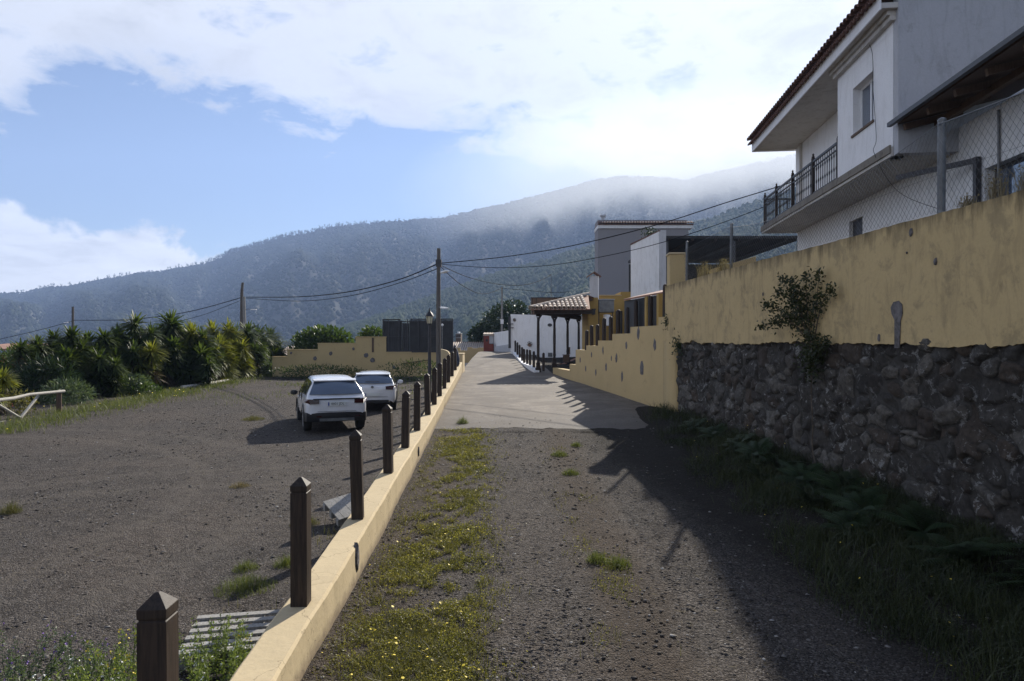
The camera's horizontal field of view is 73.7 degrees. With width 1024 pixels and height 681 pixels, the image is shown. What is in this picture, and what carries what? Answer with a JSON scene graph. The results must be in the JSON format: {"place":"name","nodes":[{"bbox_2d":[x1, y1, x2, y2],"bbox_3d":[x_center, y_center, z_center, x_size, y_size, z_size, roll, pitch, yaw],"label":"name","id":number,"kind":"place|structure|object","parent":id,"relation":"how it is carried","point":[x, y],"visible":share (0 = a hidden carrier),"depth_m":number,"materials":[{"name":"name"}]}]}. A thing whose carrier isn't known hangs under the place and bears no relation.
{"place":"outdoors","nodes":[
{"label":"outdoors","id":0,"kind":"place"},
{"bbox_2d":[0,373,423,433],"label":"lot grass","id":1,"kind":"structure","parent":0,"point":[122,401],"depth_m":27.29,"materials":[{"name":"green plant"}]},
{"bbox_2d":[0,157,793,350],"bbox_3d":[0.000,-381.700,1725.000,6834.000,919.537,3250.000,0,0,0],"label":"hills","id":2,"kind":"structure","parent":0,"point":[291,308],"depth_m":1679.35,"materials":[{"name":"green plant"}]},
{"bbox_2d":[16,215,452,291],"bbox_3d":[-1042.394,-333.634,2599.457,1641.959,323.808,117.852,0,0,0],"label":"ridge pines","id":3,"kind":"object","parent":2,"relation":"on","point":[236,249],"visible":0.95,"depth_m":2581.30,"materials":[{"name":"green plant"}]},
{"bbox_2d":[0,153,795,352],"bbox_3d":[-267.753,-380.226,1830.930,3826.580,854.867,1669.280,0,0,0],"label":"pine forest","id":4,"kind":"object","parent":2,"relation":"on","point":[79,295],"visible":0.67,"depth_m":1893.98,"materials":[{"name":"green plant"}]},
{"bbox_2d":[275,187,796,348],"bbox_3d":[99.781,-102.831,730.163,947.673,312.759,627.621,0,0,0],"label":"woodland","id":5,"kind":"object","parent":2,"relation":"on","point":[466,309],"visible":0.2,"depth_m":846.55,"materials":[{"name":"green plant"}]},
{"bbox_2d":[0,0,858,292],"label":"sky","id":6,"kind":"structure","parent":0,"point":[136,136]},
{"bbox_2d":[0,425,872,680],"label":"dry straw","id":7,"kind":"object","parent":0,"point":[402,592],"visible":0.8,"depth_m":6.55,"materials":[{"name":"beige plant"}]},
{"bbox_2d":[0,355,1023,680],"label":"ground","id":8,"kind":"structure","parent":0,"point":[106,597],"depth_m":8.50,"materials":[{"name":"grey gravel"}]},
{"bbox_2d":[0,365,24,415],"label":"yucca","id":9,"kind":"object","parent":8,"relation":"on","point":[5,382],"visible":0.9,"depth_m":24.41,"materials":[{"name":"green plant"}]},
{"bbox_2d":[0,387,40,413],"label":"weed clump","id":10,"kind":"object","parent":8,"relation":"on","point":[27,398],"visible":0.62,"depth_m":25.19,"materials":[{"name":"green plant"}]},
{"bbox_2d":[0,337,42,406],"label":"yucca","id":11,"kind":"object","parent":8,"relation":"on","point":[20,353],"visible":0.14,"depth_m":29.85,"materials":[{"name":"green plant"}]},
{"bbox_2d":[0,343,45,371],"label":"leafy shrub","id":12,"kind":"object","parent":8,"relation":"on","point":[5,362],"visible":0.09,"depth_m":32.60,"materials":[{"name":"green plant"}]},
{"bbox_2d":[0,390,64,421],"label":"log fence","id":13,"kind":"object","parent":8,"relation":"on","point":[58,399],"visible":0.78,"depth_m":23.93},
{"bbox_2d":[9,333,55,399],"bbox_3d":[-21.543,1.430,31.152,2.231,3.630,2.390,0,0,0],"label":"yucca","id":14,"kind":"object","parent":8,"relation":"on","point":[37,342],"visible":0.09,"depth_m":30.88,"materials":[{"name":"green plant"}]},
{"bbox_2d":[0,620,78,680],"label":"violet plant","id":15,"kind":"object","parent":8,"relation":"on","point":[29,675],"visible":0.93,"depth_m":5.38,"materials":[{"name":"green plant"}]},
{"bbox_2d":[6,350,87,402],"bbox_3d":[-19.876,1.690,29.040,3.665,2.760,2.460,0,0,0],"label":"leafy shrub","id":16,"kind":"object","parent":8,"relation":"on","point":[27,374],"visible":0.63,"depth_m":28.74,"materials":[{"name":"green plant"}]},
{"bbox_2d":[43,328,65,360],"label":"yucca","id":17,"kind":"object","parent":8,"relation":"on","point":[54,337],"visible":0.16,"depth_m":31.82,"materials":[{"name":"green plant"}]},
{"bbox_2d":[36,344,88,397],"bbox_3d":[-19.597,1.499,29.783,1.879,2.787,2.556,0,0,0],"label":"yucca","id":18,"kind":"object","parent":8,"relation":"on","point":[67,353],"visible":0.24,"depth_m":29.82,"materials":[{"name":"green plant"}]},
{"bbox_2d":[32,375,97,405],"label":"silver bush","id":19,"kind":"object","parent":8,"relation":"on","point":[67,386],"visible":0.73,"depth_m":28.06,"materials":[{"name":"green plant"}]},
{"bbox_2d":[47,323,99,386],"bbox_3d":[-19.857,0.928,31.119,2.540,3.502,2.193,0,0,0],"label":"yucca","id":20,"kind":"object","parent":8,"relation":"on","point":[71,339],"visible":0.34,"depth_m":30.76,"materials":[{"name":"green plant"}]},
{"bbox_2d":[26,646,132,680],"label":"wild plant","id":21,"kind":"object","parent":8,"relation":"on","point":[95,675],"visible":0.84,"depth_m":5.00,"materials":[{"name":"green plant"}]},
{"bbox_2d":[49,630,130,680],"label":"violet plant","id":22,"kind":"object","parent":8,"relation":"on","point":[87,662],"visible":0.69,"depth_m":5.53,"materials":[{"name":"green plant"}]},
{"bbox_2d":[84,346,131,397],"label":"yucca","id":23,"kind":"object","parent":8,"relation":"on","point":[106,376],"visible":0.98,"depth_m":30.90,"materials":[{"name":"green plant"}]},
{"bbox_2d":[87,327,129,383],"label":"yucca","id":24,"kind":"object","parent":8,"relation":"on","point":[107,342],"visible":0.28,"depth_m":32.73,"materials":[{"name":"green plant"}]},
{"bbox_2d":[85,620,136,680],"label":"wild plant","id":25,"kind":"object","parent":8,"relation":"on","point":[116,662],"visible":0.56,"depth_m":5.16,"materials":[{"name":"green plant"}]},
{"bbox_2d":[102,323,137,370],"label":"yucca","id":26,"kind":"object","parent":8,"relation":"on","point":[118,331],"visible":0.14,"depth_m":33.89,"materials":[{"name":"green plant"}]},
{"bbox_2d":[70,650,183,680],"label":"wild plant","id":27,"kind":"object","parent":8,"relation":"on","point":[106,678],"visible":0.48,"depth_m":4.75,"materials":[{"name":"green plant"}]},
{"bbox_2d":[109,310,147,351],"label":"yucca","id":28,"kind":"object","parent":8,"relation":"on","point":[133,330],"visible":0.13,"depth_m":34.73,"materials":[{"name":"green plant"}]},
{"bbox_2d":[120,372,153,394],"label":"silver bush","id":29,"kind":"object","parent":8,"relation":"on","point":[142,379],"visible":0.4,"depth_m":32.03,"materials":[{"name":"green plant"}]},
{"bbox_2d":[117,337,161,389],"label":"yucca","id":30,"kind":"object","parent":8,"relation":"on","point":[132,350],"visible":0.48,"depth_m":33.33,"materials":[{"name":"green plant"}]},
{"bbox_2d":[121,382,162,395],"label":"leafy shrub","id":31,"kind":"object","parent":8,"relation":"on","point":[134,388],"visible":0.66,"depth_m":31.58,"materials":[{"name":"green plant"}]},
{"bbox_2d":[127,341,168,388],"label":"yucca","id":32,"kind":"object","parent":8,"relation":"on","point":[151,351],"visible":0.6,"depth_m":33.76,"materials":[{"name":"green plant"}]},
{"bbox_2d":[134,319,172,378],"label":"yucca","id":33,"kind":"object","parent":8,"relation":"on","point":[151,335],"visible":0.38,"depth_m":34.87,"materials":[{"name":"green plant"}]},
{"bbox_2d":[153,309,193,369],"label":"yucca","id":34,"kind":"object","parent":8,"relation":"on","point":[170,325],"visible":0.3,"depth_m":36.79,"materials":[{"name":"green plant"}]},
{"bbox_2d":[158,335,195,387],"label":"yucca","id":35,"kind":"object","parent":8,"relation":"on","point":[172,367],"visible":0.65,"depth_m":35.70,"materials":[{"name":"green plant"}]},
{"bbox_2d":[177,320,211,382],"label":"yucca","id":36,"kind":"object","parent":8,"relation":"on","point":[194,338],"visible":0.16,"depth_m":37.69,"materials":[{"name":"green plant"}]},
{"bbox_2d":[175,341,222,386],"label":"yucca","id":37,"kind":"object","parent":8,"relation":"on","point":[204,372],"visible":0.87,"depth_m":36.39,"materials":[{"name":"green plant"}]},
{"bbox_2d":[185,326,228,380],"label":"yucca","id":38,"kind":"object","parent":8,"relation":"on","point":[203,336],"visible":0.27,"depth_m":37.88,"materials":[{"name":"green plant"}]},
{"bbox_2d":[179,648,237,680],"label":"wild plant","id":39,"kind":"object","parent":8,"relation":"on","point":[198,676],"visible":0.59,"depth_m":4.81,"materials":[{"name":"green plant"}]},
{"bbox_2d":[179,629,251,680],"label":"wild plant","id":40,"kind":"object","parent":8,"relation":"on","point":[199,664],"visible":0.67,"depth_m":5.12,"materials":[{"name":"green plant"}]},
{"bbox_2d":[190,611,247,679],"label":"wild plant","id":41,"kind":"object","parent":8,"relation":"on","point":[223,650],"visible":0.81,"depth_m":5.60,"materials":[{"name":"green plant"}]},
{"bbox_2d":[211,332,239,380],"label":"yucca","id":42,"kind":"object","parent":8,"relation":"on","point":[229,370],"visible":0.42,"depth_m":39.85,"materials":[{"name":"green plant"}]},
{"bbox_2d":[179,609,280,669],"bbox_3d":[-2.331,2.657,6.150,1.112,0.126,0.850,0,0,-12],"label":"wooden pallet","id":43,"kind":"object","parent":8,"relation":"on","point":[258,624],"visible":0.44,"depth_m":6.18,"materials":[{"name":"grey wood"}]},
{"bbox_2d":[219,316,247,372],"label":"yucca","id":44,"kind":"object","parent":8,"relation":"on","point":[231,333],"visible":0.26,"depth_m":41.70,"materials":[{"name":"green plant"}]},
{"bbox_2d":[205,570,277,599],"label":"grass tuft","id":45,"kind":"object","parent":8,"relation":"on","point":[243,585],"visible":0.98,"depth_m":7.53,"materials":[{"name":"green plant"}]},
{"bbox_2d":[229,336,255,378],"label":"yucca","id":46,"kind":"object","parent":8,"relation":"on","point":[246,369],"visible":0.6,"depth_m":41.82,"materials":[{"name":"green plant"}]},
{"bbox_2d":[240,282,256,328],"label":"utility pole","id":47,"kind":"object","parent":8,"relation":"on","point":[243,309],"visible":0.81,"depth_m":57.90,"materials":[{"name":"grey wood"}]},
{"bbox_2d":[234,320,269,375],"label":"yucca","id":48,"kind":"object","parent":8,"relation":"on","point":[257,347],"visible":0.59,"depth_m":43.82,"materials":[{"name":"green plant"}]},
{"bbox_2d":[251,322,277,366],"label":"yucca","id":49,"kind":"object","parent":8,"relation":"on","point":[264,338],"visible":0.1,"depth_m":45.88,"materials":[{"name":"green plant"}]},
{"bbox_2d":[263,325,288,360],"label":"yucca","id":50,"kind":"object","parent":8,"relation":"on","point":[278,349],"visible":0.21,"depth_m":47.90,"materials":[{"name":"green plant"}]},
{"bbox_2d":[266,362,366,378],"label":"weed clump","id":51,"kind":"object","parent":8,"relation":"on","point":[341,370],"visible":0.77,"depth_m":41.92,"materials":[{"name":"green plant"}]},
{"bbox_2d":[288,323,355,348],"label":"broadleaf bush","id":52,"kind":"object","parent":8,"relation":"on","point":[312,338],"visible":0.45,"depth_m":49.29,"materials":[{"name":"green plant"}]},
{"bbox_2d":[291,374,366,430],"bbox_3d":[-5.950,1.913,22.215,2.330,1.634,4.429,0,0,-21],"label":"parked car","id":53,"kind":"object","parent":8,"relation":"on","point":[329,397],"visible":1,"depth_m":20.39,"materials":[{"name":"white paint"}]},
{"bbox_2d":[323,493,350,526],"bbox_3d":[-2.496,2.540,10.279,0.500,0.126,0.632,-11,20,-35],"label":"wooden pallet","id":54,"kind":"object","parent":8,"relation":"on","point":[339,507],"visible":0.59,"depth_m":10.21,"materials":[{"name":"grey wood"}]},
{"bbox_2d":[230,362,461,680],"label":"wall","id":55,"kind":"structure","parent":8,"relation":"on","point":[288,643],"depth_m":6.09,"materials":[{"name":"paint"}]},
{"bbox_2d":[136,591,178,680],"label":"wooden post","id":56,"kind":"object","parent":55,"relation":"attached to","point":[157,637],"visible":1,"depth_m":3.01,"materials":[{"name":"brown wood"}]},
{"bbox_2d":[290,477,310,606],"bbox_3d":[-1.655,1.617,5.351,0.130,1.100,0.130,0,1,-1],"label":"wooden post","id":57,"kind":"object","parent":55,"relation":"attached to","point":[300,542],"visible":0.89,"depth_m":5.29,"materials":[{"name":"brown wood"}]},
{"bbox_2d":[349,430,363,519],"bbox_3d":[-1.743,1.552,7.669,0.130,1.100,0.130,-1,1,-6],"label":"wooden post","id":58,"kind":"object","parent":55,"relation":"attached to","point":[356,474],"visible":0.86,"depth_m":7.61,"materials":[{"name":"brown wood"}]},
{"bbox_2d":[382,404,393,473],"bbox_3d":[-1.818,1.488,10.005,0.130,1.100,0.130,-1,-1,2],"label":"wooden post","id":59,"kind":"object","parent":55,"relation":"attached to","point":[387,429],"visible":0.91,"depth_m":9.94,"materials":[{"name":"brown wood"}]},
{"bbox_2d":[401,391,409,447],"bbox_3d":[-1.868,1.432,12.004,0.130,1.100,0.130,1,0,1],"label":"wooden post","id":60,"kind":"object","parent":55,"relation":"attached to","point":[405,432],"visible":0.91,"depth_m":11.94,"materials":[{"name":"brown wood"}]},
{"bbox_2d":[414,382,420,430],"bbox_3d":[-1.937,1.389,13.948,0.130,1.100,0.130,0,0,-1],"label":"wooden post","id":61,"kind":"object","parent":55,"relation":"attached to","point":[417,406],"visible":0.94,"depth_m":13.88,"materials":[{"name":"brown wood"}]},
{"bbox_2d":[424,373,430,414],"bbox_3d":[-2.031,1.334,16.399,0.130,1.100,0.130,-1,0,2],"label":"wooden post","id":62,"kind":"object","parent":55,"relation":"attached to","point":[427,399],"visible":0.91,"depth_m":16.34,"materials":[{"name":"brown wood"}]},
{"bbox_2d":[272,337,463,376],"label":"lot wall","id":63,"kind":"structure","parent":8,"relation":"on","point":[369,353],"depth_m":44.02,"materials":[{"name":"paint"}]},
{"bbox_2d":[382,319,452,352],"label":"sheet fence","id":64,"kind":"object","parent":63,"relation":"on","point":[410,336],"visible":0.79,"depth_m":44.10,"materials":[{"name":"metal"}]},
{"bbox_2d":[355,324,381,340],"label":"broadleaf bush","id":65,"kind":"object","parent":8,"relation":"on","point":[370,331],"visible":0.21,"depth_m":48.53,"materials":[{"name":"green plant"}]},
{"bbox_2d":[354,370,402,408],"bbox_3d":[-5.507,1.926,27.381,2.250,1.468,4.232,0,0,-9],"label":"parked car","id":66,"kind":"object","parent":8,"relation":"on","point":[377,386],"visible":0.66,"depth_m":25.48,"materials":[{"name":"white paint"}]},
{"bbox_2d":[377,357,435,381],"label":"weed clump","id":67,"kind":"object","parent":8,"relation":"on","point":[409,370],"visible":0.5,"depth_m":39.91,"materials":[{"name":"green plant"}]},
{"bbox_2d":[425,308,433,401],"bbox_3d":[-3.444,0.665,28.500,0.380,4.069,0.380,0,0,0],"label":"street lantern","id":68,"kind":"object","parent":8,"relation":"on","point":[429,315],"visible":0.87,"depth_m":28.44,"materials":[{"name":"paint"}]},
{"bbox_2d":[179,409,680,680],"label":"track grass","id":69,"kind":"structure","parent":8,"relation":"on","point":[410,575],"depth_m":6.13,"materials":[{"name":"green plant"}]},
{"bbox_2d":[436,248,448,371],"bbox_3d":[-3.264,-0.758,31.673,0.350,7.118,1.086,0,0,-27],"label":"utility pole","id":70,"kind":"object","parent":8,"relation":"on","point":[439,307],"visible":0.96,"depth_m":31.91,"materials":[{"name":"wood"}]},
{"bbox_2d":[442,207,762,267],"bbox_3d":[3.081,-4.184,28.920,14.351,1.927,0.360,0,0,24],"label":"overhead cable","id":71,"kind":"object","parent":70,"relation":"attached to","point":[606,255],"visible":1,"depth_m":28.41,"materials":[{"name":"black rubber"}]},
{"bbox_2d":[453,342,483,365],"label":"tiled roof house","id":72,"kind":"structure","parent":8,"relation":"on","point":[462,345],"depth_m":78.40,"materials":[{"name":"ceramic"}]},
{"bbox_2d":[466,299,530,341],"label":"dark tree","id":73,"kind":"object","parent":8,"relation":"on","point":[479,329],"visible":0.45,"depth_m":79.75,"materials":[{"name":"green plant"}]},
{"bbox_2d":[494,331,510,351],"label":"wall","id":74,"kind":"structure","parent":8,"relation":"on","point":[501,341],"depth_m":56.13,"materials":[{"name":"white paint"}]},
{"bbox_2d":[508,314,581,357],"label":"white wall","id":75,"kind":"structure","parent":8,"relation":"on","point":[522,329],"depth_m":47.43,"materials":[{"name":"grey paint"}]},
{"bbox_2d":[528,292,593,371],"bbox_3d":[3.811,-0.251,38.424,3.044,4.682,11.815,0,0,16],"label":"tiled porch","id":76,"kind":"object","parent":8,"relation":"on","point":[575,307],"visible":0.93,"depth_m":34.08,"materials":[{"name":"brown wood"}]},
{"bbox_2d":[582,292,630,349],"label":"ochre building","id":77,"kind":"structure","parent":8,"relation":"on","point":[588,320],"depth_m":42.01,"materials":[{"name":"yellow paint"}]},
{"bbox_2d":[586,272,600,298],"bbox_3d":[4.812,-1.468,40.160,0.834,5.135,0.600,0,0,0],"label":"chimney","id":78,"kind":"object","parent":77,"relation":"on","point":[594,286],"visible":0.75,"depth_m":40.00,"materials":[{"name":"white paint"}]},
{"bbox_2d":[598,299,614,324],"bbox_3d":[5.324,-0.623,38.800,0.952,3.446,0.560,0,0,0],"label":"grey cabinet","id":79,"kind":"object","parent":8,"relation":"on","point":[605,305],"visible":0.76,"depth_m":38.55,"materials":[{"name":"metal"}]},
{"bbox_2d":[539,447,677,654],"bbox_3d":[0.943,2.274,9.752,0.965,0.222,9.467,0,0,0],"label":"ground cover","id":80,"kind":"object","parent":8,"relation":"on","point":[602,571],"visible":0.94,"depth_m":6.80,"materials":[{"name":"green plant"}]},
{"bbox_2d":[553,317,664,407],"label":"stepped wall","id":81,"kind":"structure","parent":8,"relation":"on","point":[629,365],"depth_m":22.68,"materials":[{"name":"paint"}]},
{"bbox_2d":[603,553,639,570],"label":"grass tuft","id":82,"kind":"object","parent":8,"relation":"on","point":[621,565],"visible":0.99,"depth_m":7.18,"materials":[{"name":"green plant"}]},
{"bbox_2d":[624,290,662,333],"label":"ochre outbuilding","id":83,"kind":"structure","parent":8,"relation":"on","point":[643,308],"depth_m":21.98,"materials":[{"name":"yellow paint"}]},
{"bbox_2d":[594,215,693,294],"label":"grey building","id":84,"kind":"structure","parent":8,"relation":"on","point":[612,271],"depth_m":75.00,"materials":[{"name":"paint"}]},
{"bbox_2d":[630,230,665,299],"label":"white building","id":85,"kind":"structure","parent":8,"relation":"on","point":[648,269],"depth_m":39.17,"materials":[{"name":"paint"}]},
{"bbox_2d":[628,236,796,291],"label":"carport","id":86,"kind":"object","parent":8,"relation":"on","point":[677,245],"visible":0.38,"depth_m":44.47,"materials":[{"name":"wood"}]},
{"bbox_2d":[696,423,728,441],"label":"fern","id":87,"kind":"object","parent":8,"relation":"on","point":[707,431],"visible":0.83,"depth_m":14.49,"materials":[{"name":"green plant"}]},
{"bbox_2d":[732,437,791,464],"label":"fern","id":88,"kind":"object","parent":8,"relation":"on","point":[758,447],"visible":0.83,"depth_m":12.30,"materials":[{"name":"green plant"}]},
{"bbox_2d":[775,459,824,492],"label":"fern","id":89,"kind":"object","parent":8,"relation":"on","point":[797,473],"visible":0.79,"depth_m":10.49,"materials":[{"name":"green plant"}]},
{"bbox_2d":[799,469,866,500],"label":"fern","id":90,"kind":"object","parent":8,"relation":"on","point":[832,482],"visible":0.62,"depth_m":9.64,"materials":[{"name":"green plant"}]},
{"bbox_2d":[643,401,1023,680],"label":"verge grass","id":91,"kind":"structure","parent":8,"relation":"on","point":[773,490],"depth_m":6.97,"materials":[{"name":"green plant"}]},
{"bbox_2d":[663,190,1023,548],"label":"retaining wall","id":92,"kind":"structure","parent":8,"relation":"on","point":[919,388],"depth_m":9.28,"materials":[{"name":"stone"}]},
{"bbox_2d":[666,252,685,285],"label":"wall pier","id":93,"kind":"structure","parent":92,"relation":"on","point":[676,261],"depth_m":19.09,"materials":[{"name":"yellow paint"}]},
{"bbox_2d":[754,266,837,462],"bbox_3d":[4.746,0.416,11.616,0.556,3.266,2.419,0,0,-13],"label":"wall shrub","id":94,"kind":"object","parent":92,"relation":"attached to","point":[805,332],"visible":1,"depth_m":11.29,"materials":[{"name":"green plant"}]},
{"bbox_2d":[684,91,1023,280],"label":"chain link fence","id":95,"kind":"object","parent":92,"relation":"on","point":[941,167],"visible":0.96,"depth_m":8.97,"materials":[{"name":"metal"}]},
{"bbox_2d":[976,166,1014,199],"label":"dry weed","id":96,"kind":"object","parent":92,"relation":"on","point":[993,193],"visible":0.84,"depth_m":7.53,"materials":[{"name":"plant"}]},
{"bbox_2d":[812,508,881,539],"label":"fern","id":97,"kind":"object","parent":8,"relation":"on","point":[845,520],"visible":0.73,"depth_m":8.31,"materials":[{"name":"green plant"}]},
{"bbox_2d":[821,486,906,525],"bbox_3d":[4.591,2.126,8.728,1.089,0.260,0.921,-4,13,13],"label":"fern","id":98,"kind":"object","parent":8,"relation":"on","point":[851,497],"visible":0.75,"depth_m":8.83,"materials":[{"name":"green plant"}]},
{"bbox_2d":[747,0,1023,250],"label":"white house","id":99,"kind":"structure","parent":8,"relation":"on","point":[875,83],"depth_m":15.45,"materials":[{"name":"paint"}]},
{"bbox_2d":[441,182,790,263],"bbox_3d":[3.624,-4.840,28.714,15.507,2.484,0.396,0,0,24],"label":"overhead cable","id":100,"kind":"object","parent":99,"relation":"attached to","point":[618,234],"visible":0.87,"depth_m":28.12,"materials":[{"name":"black rubber"}]},
{"bbox_2d":[851,78,873,137],"bbox_3d":[8.716,-5.776,16.745,0.283,1.239,1.329,0,0,6],"label":"window","id":101,"kind":"structure","parent":99,"relation":"in","point":[867,119],"depth_m":16.99,"materials":[{"name":"white plastic"}]},
{"bbox_2d":[994,157,1023,195],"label":"window","id":102,"kind":"structure","parent":99,"relation":"in","point":[1015,162],"depth_m":13.26,"materials":[{"name":"glass"}]},
{"bbox_2d":[864,500,966,545],"bbox_3d":[4.815,2.132,7.875,1.204,0.287,1.017,4,9,-22],"label":"fern","id":103,"kind":"object","parent":8,"relation":"on","point":[913,527],"visible":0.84,"depth_m":7.92,"materials":[{"name":"green plant"}]},
{"bbox_2d":[905,533,1023,568],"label":"fern","id":104,"kind":"object","parent":8,"relation":"on","point":[975,548],"visible":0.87,"depth_m":6.92,"materials":[{"name":"green plant"}]},
{"bbox_2d":[973,559,1023,591],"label":"fern","id":105,"kind":"object","parent":8,"relation":"on","point":[1013,581],"visible":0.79,"depth_m":6.36,"materials":[{"name":"green plant"}]},
{"bbox_2d":[435,351,648,429],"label":"road","id":106,"kind":"structure","parent":0,"point":[500,389],"depth_m":21.80,"materials":[{"name":"concrete"}]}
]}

